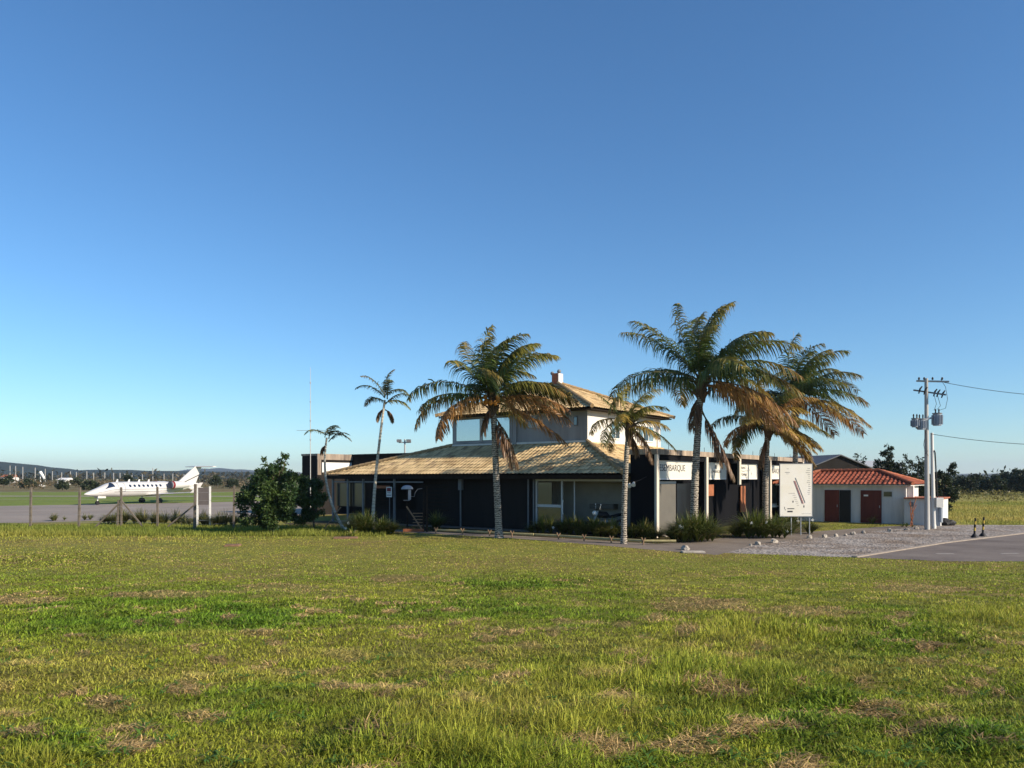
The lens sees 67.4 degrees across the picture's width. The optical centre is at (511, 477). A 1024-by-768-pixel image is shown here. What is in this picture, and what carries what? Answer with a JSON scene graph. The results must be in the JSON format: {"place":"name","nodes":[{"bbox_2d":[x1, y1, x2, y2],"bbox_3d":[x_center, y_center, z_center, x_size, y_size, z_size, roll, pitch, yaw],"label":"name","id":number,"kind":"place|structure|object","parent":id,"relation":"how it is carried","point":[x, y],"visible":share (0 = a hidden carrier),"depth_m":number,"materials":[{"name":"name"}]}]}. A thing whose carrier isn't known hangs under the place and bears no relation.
{"place":"outdoors","nodes":[
{"label":"outdoors","id":0,"kind":"place"},
{"bbox_2d":[28,496,258,496],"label":"taxiway","id":1,"kind":"structure","parent":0,"point":[136,496],"depth_m":113.54,"materials":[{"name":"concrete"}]},
{"bbox_2d":[0,492,299,505],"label":"airfield grass","id":2,"kind":"structure","parent":0,"point":[21,498],"depth_m":98.05,"materials":[{"name":"plant"}]},
{"bbox_2d":[406,324,580,537],"bbox_3d":[-0.355,-2.101,35.540,6.646,9.924,7.276,0,0,34],"label":"coconut palm","id":3,"kind":"object","parent":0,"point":[491,380],"visible":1,"depth_m":35.11,"materials":[{"name":"plant"}]},
{"bbox_2d":[0,462,999,478],"bbox_3d":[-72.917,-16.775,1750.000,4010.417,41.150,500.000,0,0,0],"label":"hills","id":4,"kind":"structure","parent":0,"point":[7,467],"depth_m":1668.97,"materials":[{"name":"plant"}]},
{"bbox_2d":[0,479,1023,767],"bbox_3d":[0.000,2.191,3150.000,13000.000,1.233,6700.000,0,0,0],"label":"ground","id":5,"kind":"structure","parent":0,"point":[264,545],"depth_m":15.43,"materials":[{"name":"plant"}]},
{"bbox_2d":[94,508,133,523],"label":"weed thicket","id":6,"kind":"object","parent":5,"relation":"on","point":[112,518],"visible":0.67,"depth_m":46.05,"materials":[{"name":"green plant"}]},
{"bbox_2d":[5,484,234,529],"bbox_3d":[-22.253,1.592,42.001,14.081,2.518,2.203,0,0,8],"label":"wire fence","id":7,"kind":"object","parent":5,"relation":"on","point":[119,506],"visible":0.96,"depth_m":41.97,"materials":[{"name":"weathered wood"},{"name":"galvanised steel"}]},
{"bbox_2d":[128,507,161,523],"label":"weed thicket","id":8,"kind":"object","parent":5,"relation":"on","point":[140,517],"visible":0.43,"depth_m":46.05,"materials":[{"name":"green plant"}]},
{"bbox_2d":[0,481,301,491],"bbox_3d":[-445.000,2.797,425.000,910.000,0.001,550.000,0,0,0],"label":"scrubland","id":9,"kind":"structure","parent":5,"relation":"on","point":[7,488],"depth_m":180.52,"materials":[{"name":"plant"}]},
{"bbox_2d":[0,477,9,485],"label":"field bush","id":10,"kind":"object","parent":9,"relation":"on","point":[3,481],"visible":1,"depth_m":199.61,"materials":[{"name":"green plant"}]},
{"bbox_2d":[18,478,37,488],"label":"field bush","id":11,"kind":"object","parent":9,"relation":"on","point":[28,481],"visible":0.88,"depth_m":189.43,"materials":[{"name":"green plant"}]},
{"bbox_2d":[54,480,68,489],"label":"field bush","id":12,"kind":"object","parent":9,"relation":"on","point":[62,484],"visible":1,"depth_m":169.54,"materials":[{"name":"green plant"}]},
{"bbox_2d":[70,477,82,484],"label":"field bush","id":13,"kind":"object","parent":9,"relation":"on","point":[76,479],"visible":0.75,"depth_m":209.67,"materials":[{"name":"green plant"}]},
{"bbox_2d":[79,479,99,489],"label":"field bush","id":14,"kind":"object","parent":9,"relation":"on","point":[91,484],"visible":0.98,"depth_m":169.69,"materials":[{"name":"green plant"}]},
{"bbox_2d":[0,477,249,489],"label":"scrub","id":15,"kind":"object","parent":9,"relation":"on","point":[54,482],"visible":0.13,"depth_m":218.10,"materials":[{"name":"green plant"}]},
{"bbox_2d":[123,474,133,481],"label":"field bush","id":16,"kind":"object","parent":9,"relation":"on","point":[127,477],"visible":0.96,"depth_m":209.58,"materials":[{"name":"green plant"}]},
{"bbox_2d":[0,467,299,482],"bbox_3d":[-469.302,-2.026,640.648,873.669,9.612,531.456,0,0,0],"label":"scrub","id":17,"kind":"object","parent":9,"relation":"on","point":[204,477],"visible":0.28,"depth_m":474.25,"materials":[{"name":"green plant"}]},
{"bbox_2d":[208,475,222,485],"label":"field bush","id":18,"kind":"object","parent":9,"relation":"on","point":[216,480],"visible":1,"depth_m":199.59,"materials":[{"name":"green plant"}]},
{"bbox_2d":[224,478,239,487],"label":"field bush","id":19,"kind":"object","parent":9,"relation":"on","point":[231,482],"visible":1,"depth_m":189.68,"materials":[{"name":"green plant"}]},
{"bbox_2d":[144,508,189,524],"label":"weed thicket","id":20,"kind":"object","parent":5,"relation":"on","point":[165,518],"visible":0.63,"depth_m":45.41,"materials":[{"name":"green plant"}]},
{"bbox_2d":[0,501,354,522],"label":"apron","id":21,"kind":"object","parent":5,"relation":"on","point":[9,514],"visible":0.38,"depth_m":65.22,"materials":[{"name":"concrete"}]},
{"bbox_2d":[47,512,69,520],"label":"weed thicket","id":22,"kind":"object","parent":21,"relation":"on","point":[52,518],"visible":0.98,"depth_m":49.67,"materials":[{"name":"green plant"}]},
{"bbox_2d":[84,466,215,504],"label":"business jet","id":23,"kind":"object","parent":21,"relation":"on","point":[188,480],"visible":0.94,"depth_m":83.33,"materials":[{"name":"white paint"}]},
{"bbox_2d":[0,522,386,536],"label":"verge grass","id":24,"kind":"structure","parent":5,"relation":"on","point":[145,529],"depth_m":38.66,"materials":[{"name":"plant"}]},
{"bbox_2d":[179,508,220,524],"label":"weed thicket","id":25,"kind":"object","parent":5,"relation":"on","point":[204,517],"visible":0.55,"depth_m":44.52,"materials":[{"name":"green plant"}]},
{"bbox_2d":[196,486,210,526],"bbox_3d":[-17.662,1.652,43.999,0.791,2.296,0.090,0,0,-5],"label":"apron sign","id":26,"kind":"object","parent":5,"relation":"on","point":[203,498],"visible":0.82,"depth_m":43.97,"materials":[{"name":"grey metal"}]},
{"bbox_2d":[205,509,243,525],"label":"weed thicket","id":27,"kind":"object","parent":5,"relation":"on","point":[218,519],"visible":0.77,"depth_m":43.75,"materials":[{"name":"green plant"}]},
{"bbox_2d":[233,451,300,531],"bbox_3d":[-12.039,0.773,37.821,3.441,4.162,2.445,0,0,0],"label":"leafy tree","id":28,"kind":"object","parent":5,"relation":"on","point":[272,488],"visible":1,"depth_m":37.48,"materials":[{"name":"green plant"}]},
{"bbox_2d":[297,367,323,506],"bbox_3d":[-14.700,-2.625,56.000,2.000,10.850,0.100,0,0,0],"label":"antenna mast","id":29,"kind":"object","parent":5,"relation":"on","point":[310,426],"visible":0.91,"depth_m":55.98,"materials":[{"name":"metal"}]},
{"bbox_2d":[333,536,357,538],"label":"ground slab","id":30,"kind":"structure","parent":5,"relation":"on","point":[348,537],"depth_m":35.11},
{"bbox_2d":[397,439,410,452],"bbox_3d":[-8.719,-0.150,61.950,1.130,5.900,0.300,0,0,0],"label":"floodlight mast","id":31,"kind":"object","parent":5,"relation":"on","point":[405,441],"visible":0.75,"depth_m":61.95,"materials":[{"name":"metal"}]},
{"bbox_2d":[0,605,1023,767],"bbox_3d":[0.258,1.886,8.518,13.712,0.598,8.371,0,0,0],"label":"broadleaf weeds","id":32,"kind":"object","parent":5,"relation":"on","point":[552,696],"visible":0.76,"depth_m":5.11,"materials":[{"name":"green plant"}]},
{"bbox_2d":[284,521,805,543],"bbox_3d":[1.635,2.797,40.744,32.344,0.001,15.754,0,0,6],"label":"planting bed","id":33,"kind":"object","parent":5,"relation":"on","point":[729,535],"visible":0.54,"depth_m":38.43,"materials":[{"name":"plant"}]},
{"bbox_2d":[287,473,328,528],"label":"leafy tree","id":34,"kind":"object","parent":33,"relation":"on","point":[314,499],"visible":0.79,"depth_m":40.40,"materials":[{"name":"green plant"}]},
{"bbox_2d":[304,425,351,528],"bbox_3d":[-9.825,0.043,40.880,2.458,5.744,1.184,0,0,0],"label":"slender palm","id":35,"kind":"object","parent":33,"relation":"on","point":[323,448],"visible":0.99,"depth_m":40.94,"materials":[{"name":"plant"}]},
{"bbox_2d":[336,507,406,533],"bbox_3d":[-7.056,2.115,38.384,4.110,1.371,2.937,0,0,8],"label":"strap leaf bush","id":36,"kind":"object","parent":33,"relation":"on","point":[361,523],"visible":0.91,"depth_m":37.97,"materials":[{"name":"green plant"}]},
{"bbox_2d":[355,369,410,523],"bbox_3d":[-6.723,-1.435,39.655,3.021,8.571,2.223,0,0,0],"label":"slender palm","id":37,"kind":"object","parent":33,"relation":"on","point":[384,390],"visible":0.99,"depth_m":39.95,"materials":[{"name":"plant"}]},
{"bbox_2d":[401,485,421,528],"bbox_3d":[-5.356,1.600,41.034,1.123,2.400,0.512,0,0,-8],"label":"payphone","id":38,"kind":"object","parent":33,"relation":"on","point":[408,493],"visible":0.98,"depth_m":41.04,"materials":[{"name":"paint"}]},
{"bbox_2d":[418,509,456,529],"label":"strap leaf bush","id":39,"kind":"object","parent":33,"relation":"on","point":[435,521],"visible":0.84,"depth_m":41.24,"materials":[{"name":"green plant"}]},
{"bbox_2d":[523,514,568,534],"bbox_3d":[1.811,2.210,38.089,2.976,1.180,2.397,0,0,3],"label":"strap leaf bush","id":40,"kind":"object","parent":33,"relation":"on","point":[542,526],"visible":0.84,"depth_m":37.89,"materials":[{"name":"green plant"}]},
{"bbox_2d":[552,514,591,535],"bbox_3d":[3.055,2.223,37.523,3.062,1.155,2.565,0,0,32],"label":"strap leaf bush","id":41,"kind":"object","parent":33,"relation":"on","point":[570,524],"visible":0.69,"depth_m":37.26,"materials":[{"name":"green plant"}]},
{"bbox_2d":[572,515,610,536],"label":"strap leaf bush","id":42,"kind":"object","parent":33,"relation":"on","point":[595,523],"visible":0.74,"depth_m":36.35,"materials":[{"name":"green plant"}]},
{"bbox_2d":[590,517,644,537],"bbox_3d":[4.916,2.285,36.089,2.421,1.030,2.651,0,0,-25],"label":"strap leaf bush","id":43,"kind":"object","parent":33,"relation":"on","point":[613,529],"visible":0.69,"depth_m":35.76,"materials":[{"name":"green plant"}]},
{"bbox_2d":[619,518,664,538],"bbox_3d":[6.053,2.269,35.512,2.346,1.062,2.692,0,0,-24],"label":"strap leaf bush","id":44,"kind":"object","parent":33,"relation":"on","point":[646,528],"visible":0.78,"depth_m":35.23,"materials":[{"name":"green plant"}]},
{"bbox_2d":[657,508,733,541],"bbox_3d":[8.015,2.010,33.554,4.090,1.579,3.598,0,0,0],"label":"strap leaf bush","id":45,"kind":"object","parent":33,"relation":"on","point":[695,528],"visible":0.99,"depth_m":33.16,"materials":[{"name":"green plant"}]},
{"bbox_2d":[607,301,806,540],"bbox_3d":[8.824,-2.548,34.139,8.414,10.817,7.010,0,0,32],"label":"coconut palm","id":46,"kind":"object","parent":33,"relation":"on","point":[697,351],"visible":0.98,"depth_m":33.60,"materials":[{"name":"plant"}]},
{"bbox_2d":[711,381,833,519],"bbox_3d":[14.034,-1.356,41.467,5.381,8.424,5.974,0,0,-16],"label":"coconut palm","id":47,"kind":"object","parent":33,"relation":"on","point":[744,428],"visible":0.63,"depth_m":41.35,"materials":[{"name":"plant"}]},
{"bbox_2d":[769,514,823,533],"bbox_3d":[14.142,2.109,38.841,3.287,1.382,3.243,0,0,0],"label":"strap leaf bush","id":48,"kind":"object","parent":33,"relation":"on","point":[813,527],"visible":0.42,"depth_m":38.31,"materials":[{"name":"green plant"}]},
{"bbox_2d":[301,369,803,537],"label":"terminal building","id":49,"kind":"structure","parent":5,"relation":"on","point":[581,475],"depth_m":42.58,"materials":[{"name":"grey paint"}]},
{"bbox_2d":[336,483,365,506],"bbox_3d":[-10.102,1.075,48.139,2.650,1.450,0.060,0,0,37],"label":"screen window","id":50,"kind":"structure","parent":49,"relation":"in","point":[341,488],"depth_m":48.15,"materials":[{"name":"grey glass"}]},
{"bbox_2d":[386,486,391,517],"bbox_3d":[-7.248,1.650,45.402,0.440,2.300,0.078,0,0,37],"label":"notice sign","id":51,"kind":"object","parent":49,"relation":"on","point":[389,491],"visible":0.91,"depth_m":45.39,"materials":[{"name":"metal"}]},
{"bbox_2d":[453,415,512,443],"bbox_3d":[-1.771,-2.850,45.289,4.500,1.660,0.097,0,0,37],"label":"picture window","id":52,"kind":"structure","parent":49,"relation":"in","point":[468,431],"depth_m":45.58,"materials":[{"name":"clear glass"}]},
{"bbox_2d":[528,415,539,427],"bbox_3d":[1.237,-3.160,43.049,0.800,0.720,0.072,0,0,37],"label":"small window","id":53,"kind":"structure","parent":49,"relation":"in","point":[530,425],"depth_m":43.03,"materials":[{"name":"glass"}]},
{"bbox_2d":[538,482,551,504],"bbox_3d":[1.700,0.815,39.625,0.850,1.130,0.024,0,0,37],"label":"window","id":54,"kind":"structure","parent":49,"relation":"in","point":[544,488],"depth_m":39.59,"materials":[{"name":"beige"}]},
{"bbox_2d":[538,507,560,530],"bbox_3d":[1.920,2.140,39.460,1.400,1.220,0.024,0,0,37],"label":"window panel","id":55,"kind":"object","parent":49,"relation":"in","point":[551,512],"depth_m":39.40,"materials":[{"name":"beige"}]},
{"bbox_2d":[587,503,620,533],"bbox_3d":[4.481,2.004,37.301,2.032,1.492,0.948,0,0,-28],"label":"motorcycle","id":56,"kind":"object","parent":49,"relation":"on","point":[602,514],"visible":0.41,"depth_m":37.09,"materials":[{"name":"metal"}]},
{"bbox_2d":[610,421,619,439],"bbox_3d":[5.822,-2.650,43.315,0.073,1.000,1.050,0,0,37],"label":"side window","id":57,"kind":"structure","parent":49,"relation":"in","point":[617,438],"depth_m":43.39,"materials":[{"name":"clear glass"}]},
{"bbox_2d":[637,425,653,442],"bbox_3d":[8.057,-2.650,46.295,0.073,1.000,2.100,0,0,37],"label":"side window","id":58,"kind":"structure","parent":49,"relation":"in","point":[646,438],"depth_m":46.43,"materials":[{"name":"clear glass"}]},
{"bbox_2d":[659,460,691,479],"bbox_3d":[7.906,-0.360,37.608,0.140,0.920,4.180,0,0,37],"label":"facade sign","id":59,"kind":"object","parent":49,"relation":"attached to","point":[675,470],"visible":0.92,"depth_m":37.66,"materials":[{"name":"plastic"}]},
{"bbox_2d":[676,483,690,521],"bbox_3d":[8.930,1.550,39.640,0.060,2.500,2.100,0,0,37],"label":"glass door","id":60,"kind":"structure","parent":49,"relation":"in","point":[683,490],"depth_m":39.37,"materials":[{"name":"black"}]},
{"bbox_2d":[708,462,725,478],"bbox_3d":[11.026,-0.360,41.768,0.140,0.920,2.980,0,0,37],"label":"facade sign","id":61,"kind":"object","parent":49,"relation":"attached to","point":[715,471],"visible":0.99,"depth_m":41.73,"materials":[{"name":"plastic"}]},
{"bbox_2d":[714,483,725,526],"bbox_3d":[11.758,1.550,43.394,0.080,2.500,1.700,0,0,37],"label":"dark door","id":62,"kind":"structure","parent":49,"relation":"in","point":[719,488],"depth_m":43.34,"materials":[{"name":"black paint"}]},
{"bbox_2d":[741,464,756,478],"bbox_3d":[13.957,-0.360,45.676,0.140,0.920,3.210,0,0,37],"label":"facade sign","id":63,"kind":"object","parent":49,"relation":"attached to","point":[748,471],"visible":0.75,"depth_m":45.82,"materials":[{"name":"plastic"}]},
{"bbox_2d":[772,465,778,478],"bbox_3d":[17.116,-0.360,49.888,0.140,0.920,3.080,0,0,37],"label":"facade sign","id":64,"kind":"object","parent":49,"relation":"attached to","point":[775,471],"visible":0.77,"depth_m":49.74,"materials":[{"name":"plastic"}]},
{"bbox_2d":[772,484,778,506],"bbox_3d":[17.022,1.150,50.321,0.170,1.600,2.300,0,0,37],"label":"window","id":65,"kind":"structure","parent":49,"relation":"in","point":[774,487],"depth_m":50.69,"materials":[{"name":"glass"}]},
{"bbox_2d":[395,525,923,554],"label":"footpath","id":66,"kind":"structure","parent":5,"relation":"on","point":[718,546],"depth_m":33.58,"materials":[{"name":"concrete"}]},
{"bbox_2d":[403,486,427,531],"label":"gate","id":67,"kind":"structure","parent":66,"relation":"on","point":[414,530],"depth_m":39.56,"materials":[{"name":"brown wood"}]},
{"bbox_2d":[434,527,675,544],"bbox_3d":[1.340,2.650,34.993,12.670,0.345,0.773,0,0,33],"label":"log rail","id":68,"kind":"object","parent":66,"relation":"on","point":[583,537],"visible":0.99,"depth_m":34.70,"materials":[{"name":"brown wood"}]},
{"bbox_2d":[589,383,676,543],"bbox_3d":[5.027,-0.623,32.464,3.407,6.952,3.264,0,0,-26],"label":"coconut palm","id":69,"kind":"object","parent":66,"relation":"on","point":[626,420],"visible":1,"depth_m":32.29,"materials":[{"name":"plant"}]},
{"bbox_2d":[680,550,704,552],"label":"concrete slab","id":70,"kind":"structure","parent":66,"relation":"on","point":[691,551],"depth_m":28.41,"materials":[{"name":"concrete"}]},
{"bbox_2d":[779,463,812,534],"bbox_3d":[13.793,1.055,37.319,1.640,3.490,0.119,0,0,-2],"label":"map board","id":71,"kind":"object","parent":66,"relation":"on","point":[795,489],"visible":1,"depth_m":37.28,"materials":[{"name":"grey metal"}]},
{"bbox_2d":[909,498,916,525],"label":"dry shrub","id":72,"kind":"object","parent":66,"relation":"on","point":[911,523],"visible":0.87,"depth_m":43.98,"materials":[{"name":"plant"}]},
{"bbox_2d":[734,333,872,462],"bbox_3d":[17.326,-2.941,46.391,7.656,11.591,7.729,0,0,0],"label":"coconut palm","id":73,"kind":"object","parent":5,"relation":"on","point":[808,386],"visible":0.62,"depth_m":45.66,"materials":[{"name":"plant"}]},
{"bbox_2d":[772,469,949,525],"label":"restroom block","id":74,"kind":"structure","parent":5,"relation":"on","point":[859,495],"depth_m":47.59,"materials":[{"name":"paint"}]},
{"bbox_2d":[825,490,838,521],"bbox_3d":[20.193,1.780,48.499,0.867,2.000,0.090,0,0,37],"label":"door","id":75,"kind":"structure","parent":74,"relation":"in","point":[831,496],"depth_m":48.46,"materials":[{"name":"wood"}]},
{"bbox_2d":[839,490,850,521],"bbox_3d":[20.837,1.780,48.041,0.656,2.000,0.050,0,0,37],"label":"door","id":76,"kind":"structure","parent":74,"relation":"in","point":[844,495],"depth_m":48.02,"materials":[{"name":"black paint"}]},
{"bbox_2d":[861,490,881,522],"bbox_3d":[22.026,1.780,47.125,1.182,2.000,0.090,0,0,37],"label":"door","id":77,"kind":"structure","parent":74,"relation":"in","point":[871,505],"depth_m":47.10,"materials":[{"name":"wood"}]},
{"bbox_2d":[883,491,891,496],"bbox_3d":[22.794,1.000,46.570,0.488,0.360,0.055,0,0,37],"label":"window","id":78,"kind":"structure","parent":74,"relation":"in","point":[885,493],"depth_m":46.56,"materials":[{"name":"glass"}]},
{"bbox_2d":[726,525,1023,556],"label":"gravel lot","id":79,"kind":"structure","parent":5,"relation":"on","point":[849,545],"depth_m":33.60,"materials":[{"name":"gravel"}]},
{"bbox_2d":[913,377,948,529],"bbox_3d":[22.550,-1.263,41.312,1.628,8.328,0.712,0,0,9],"label":"utility pole","id":80,"kind":"object","parent":79,"relation":"on","point":[926,476],"visible":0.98,"depth_m":41.30,"materials":[{"name":"concrete"}]},
{"bbox_2d":[910,414,918,426],"bbox_3d":[21.683,-3.066,41.300,0.465,0.711,0.465,0,0,0],"label":"transformer","id":81,"kind":"object","parent":80,"relation":"attached to","point":[914,422],"visible":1,"depth_m":41.17,"materials":[{"name":"paint"}]},
{"bbox_2d":[916,414,926,429],"bbox_3d":[22.005,-2.991,41.300,0.530,0.819,0.530,0,0,0],"label":"transformer","id":82,"kind":"object","parent":80,"relation":"attached to","point":[922,423],"visible":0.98,"depth_m":41.14,"materials":[{"name":"paint"}]},
{"bbox_2d":[931,409,942,425],"bbox_3d":[22.866,-3.249,41.300,0.551,0.905,0.551,0,0,0],"label":"transformer","id":83,"kind":"object","parent":80,"relation":"attached to","point":[937,420],"visible":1,"depth_m":41.16,"materials":[{"name":"paint"}]},
{"bbox_2d":[930,433,943,528],"bbox_3d":[23.303,0.195,42.105,0.605,5.315,0.450,0,0,0],"label":"service pole","id":84,"kind":"object","parent":79,"relation":"on","point":[937,502],"visible":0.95,"depth_m":42.10,"materials":[{"name":"grey concrete"}]},
{"bbox_2d":[941,518,955,525],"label":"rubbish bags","id":85,"kind":"object","parent":79,"relation":"on","point":[946,522],"visible":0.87,"depth_m":44.67,"materials":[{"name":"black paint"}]},
{"bbox_2d":[971,518,978,537],"bbox_3d":[21.579,2.339,35.840,0.340,0.911,0.340,0,0,0],"label":"delineator post","id":86,"kind":"object","parent":79,"relation":"on","point":[973,535],"visible":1,"depth_m":35.80,"materials":[{"name":"black paint"}]},
{"bbox_2d":[979,517,986,536],"bbox_3d":[22.419,2.339,36.571,0.340,0.911,0.340,0,0,0],"label":"delineator post","id":87,"kind":"object","parent":79,"relation":"on","point":[983,534],"visible":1,"depth_m":36.53,"materials":[{"name":"black paint"}]},
{"bbox_2d":[852,532,1023,557],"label":"kerb","id":88,"kind":"structure","parent":5,"relation":"on","point":[886,551],"depth_m":31.31,"materials":[{"name":"concrete"}]},
{"bbox_2d":[908,465,1009,481],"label":"distant wood","id":89,"kind":"object","parent":5,"relation":"on","point":[985,472],"visible":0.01,"depth_m":174.25,"materials":[{"name":"green plant"}]},
{"bbox_2d":[952,473,979,493],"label":"tree","id":90,"kind":"object","parent":5,"relation":"on","point":[970,482],"visible":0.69,"depth_m":128.26,"materials":[{"name":"green plant"}]},
{"bbox_2d":[973,472,988,491],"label":"tree","id":91,"kind":"object","parent":5,"relation":"on","point":[979,477],"visible":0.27,"depth_m":143.26,"materials":[{"name":"green plant"}]},
{"bbox_2d":[977,475,1010,494],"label":"tree","id":92,"kind":"object","parent":5,"relation":"on","point":[996,481],"visible":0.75,"depth_m":122.01,"materials":[{"name":"green plant"}]},
{"bbox_2d":[999,467,1020,491],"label":"tree","id":93,"kind":"object","parent":5,"relation":"on","point":[1005,475],"visible":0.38,"depth_m":146.06,"materials":[{"name":"green plant"}]},
{"bbox_2d":[1007,469,1023,493],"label":"tree","id":94,"kind":"object","parent":5,"relation":"on","point":[1013,481],"visible":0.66,"depth_m":129.50,"materials":[{"name":"green plant"}]},
{"bbox_2d":[1016,473,1023,484],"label":"tree","id":95,"kind":"object","parent":5,"relation":"on","point":[1020,478],"visible":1,"depth_m":124.80,"materials":[{"name":"green plant"}]},
{"bbox_2d":[0,0,1023,473],"label":"sky","id":96,"kind":"structure","parent":0,"point":[206,206],"materials":[{"name":"blue"}]},
{"bbox_2d":[181,468,995,474],"bbox_3d":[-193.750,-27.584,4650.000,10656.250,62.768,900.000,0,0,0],"label":"mountain range","id":97,"kind":"structure","parent":0,"point":[224,470],"depth_m":4517.82,"materials":[{"name":"plant"}]},
{"bbox_2d":[723,505,801,537],"bbox_3d":[11.610,2.038,35.727,4.077,1.523,3.353,0,0,0],"label":"strap leaf bush","id":98,"kind":"object","parent":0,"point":[758,526],"visible":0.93,"depth_m":35.53,"materials":[{"name":"green plant"}]},
{"bbox_2d":[858,534,1023,560],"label":"road","id":99,"kind":"structure","parent":0,"point":[989,549],"depth_m":29.02,"materials":[{"name":"asphalt"}]},
{"bbox_2d":[948,497,1023,524],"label":"meadow","id":100,"kind":"structure","parent":0,"point":[982,499],"depth_m":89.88,"materials":[{"name":"plant"}]},
{"bbox_2d":[789,454,874,470],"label":"gabled shed","id":101,"kind":"structure","parent":100,"relation":"on","point":[839,461],"depth_m":78.10,"materials":[{"name":"grey paint"}]},
{"bbox_2d":[853,453,866,464],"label":"windswept tree","id":102,"kind":"object","parent":100,"relation":"on","point":[854,456],"visible":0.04,"depth_m":79.92,"materials":[{"name":"green plant"}]},
{"bbox_2d":[859,461,893,470],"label":"metal shed","id":103,"kind":"structure","parent":100,"relation":"on","point":[869,463],"depth_m":87.51,"materials":[{"name":"metal"}]},
{"bbox_2d":[872,445,897,471],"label":"windswept tree","id":104,"kind":"object","parent":100,"relation":"on","point":[888,463],"visible":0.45,"depth_m":81.78,"materials":[{"name":"green plant"}]},
{"bbox_2d":[893,453,918,477],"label":"windswept tree","id":105,"kind":"object","parent":100,"relation":"on","point":[902,470],"visible":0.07,"depth_m":79.77,"materials":[{"name":"green plant"}]},
{"bbox_2d":[905,455,930,495],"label":"windswept tree","id":106,"kind":"object","parent":100,"relation":"on","point":[919,465],"visible":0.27,"depth_m":79.74,"materials":[{"name":"green plant"}]},
{"bbox_2d":[930,461,961,511],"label":"windswept tree","id":107,"kind":"object","parent":100,"relation":"on","point":[945,490],"visible":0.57,"depth_m":61.71,"materials":[{"name":"green plant"}]},
{"bbox_2d":[948,488,1023,502],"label":"scrub","id":108,"kind":"object","parent":100,"relation":"on","point":[994,498],"visible":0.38,"depth_m":91.87,"materials":[{"name":"green plant"}]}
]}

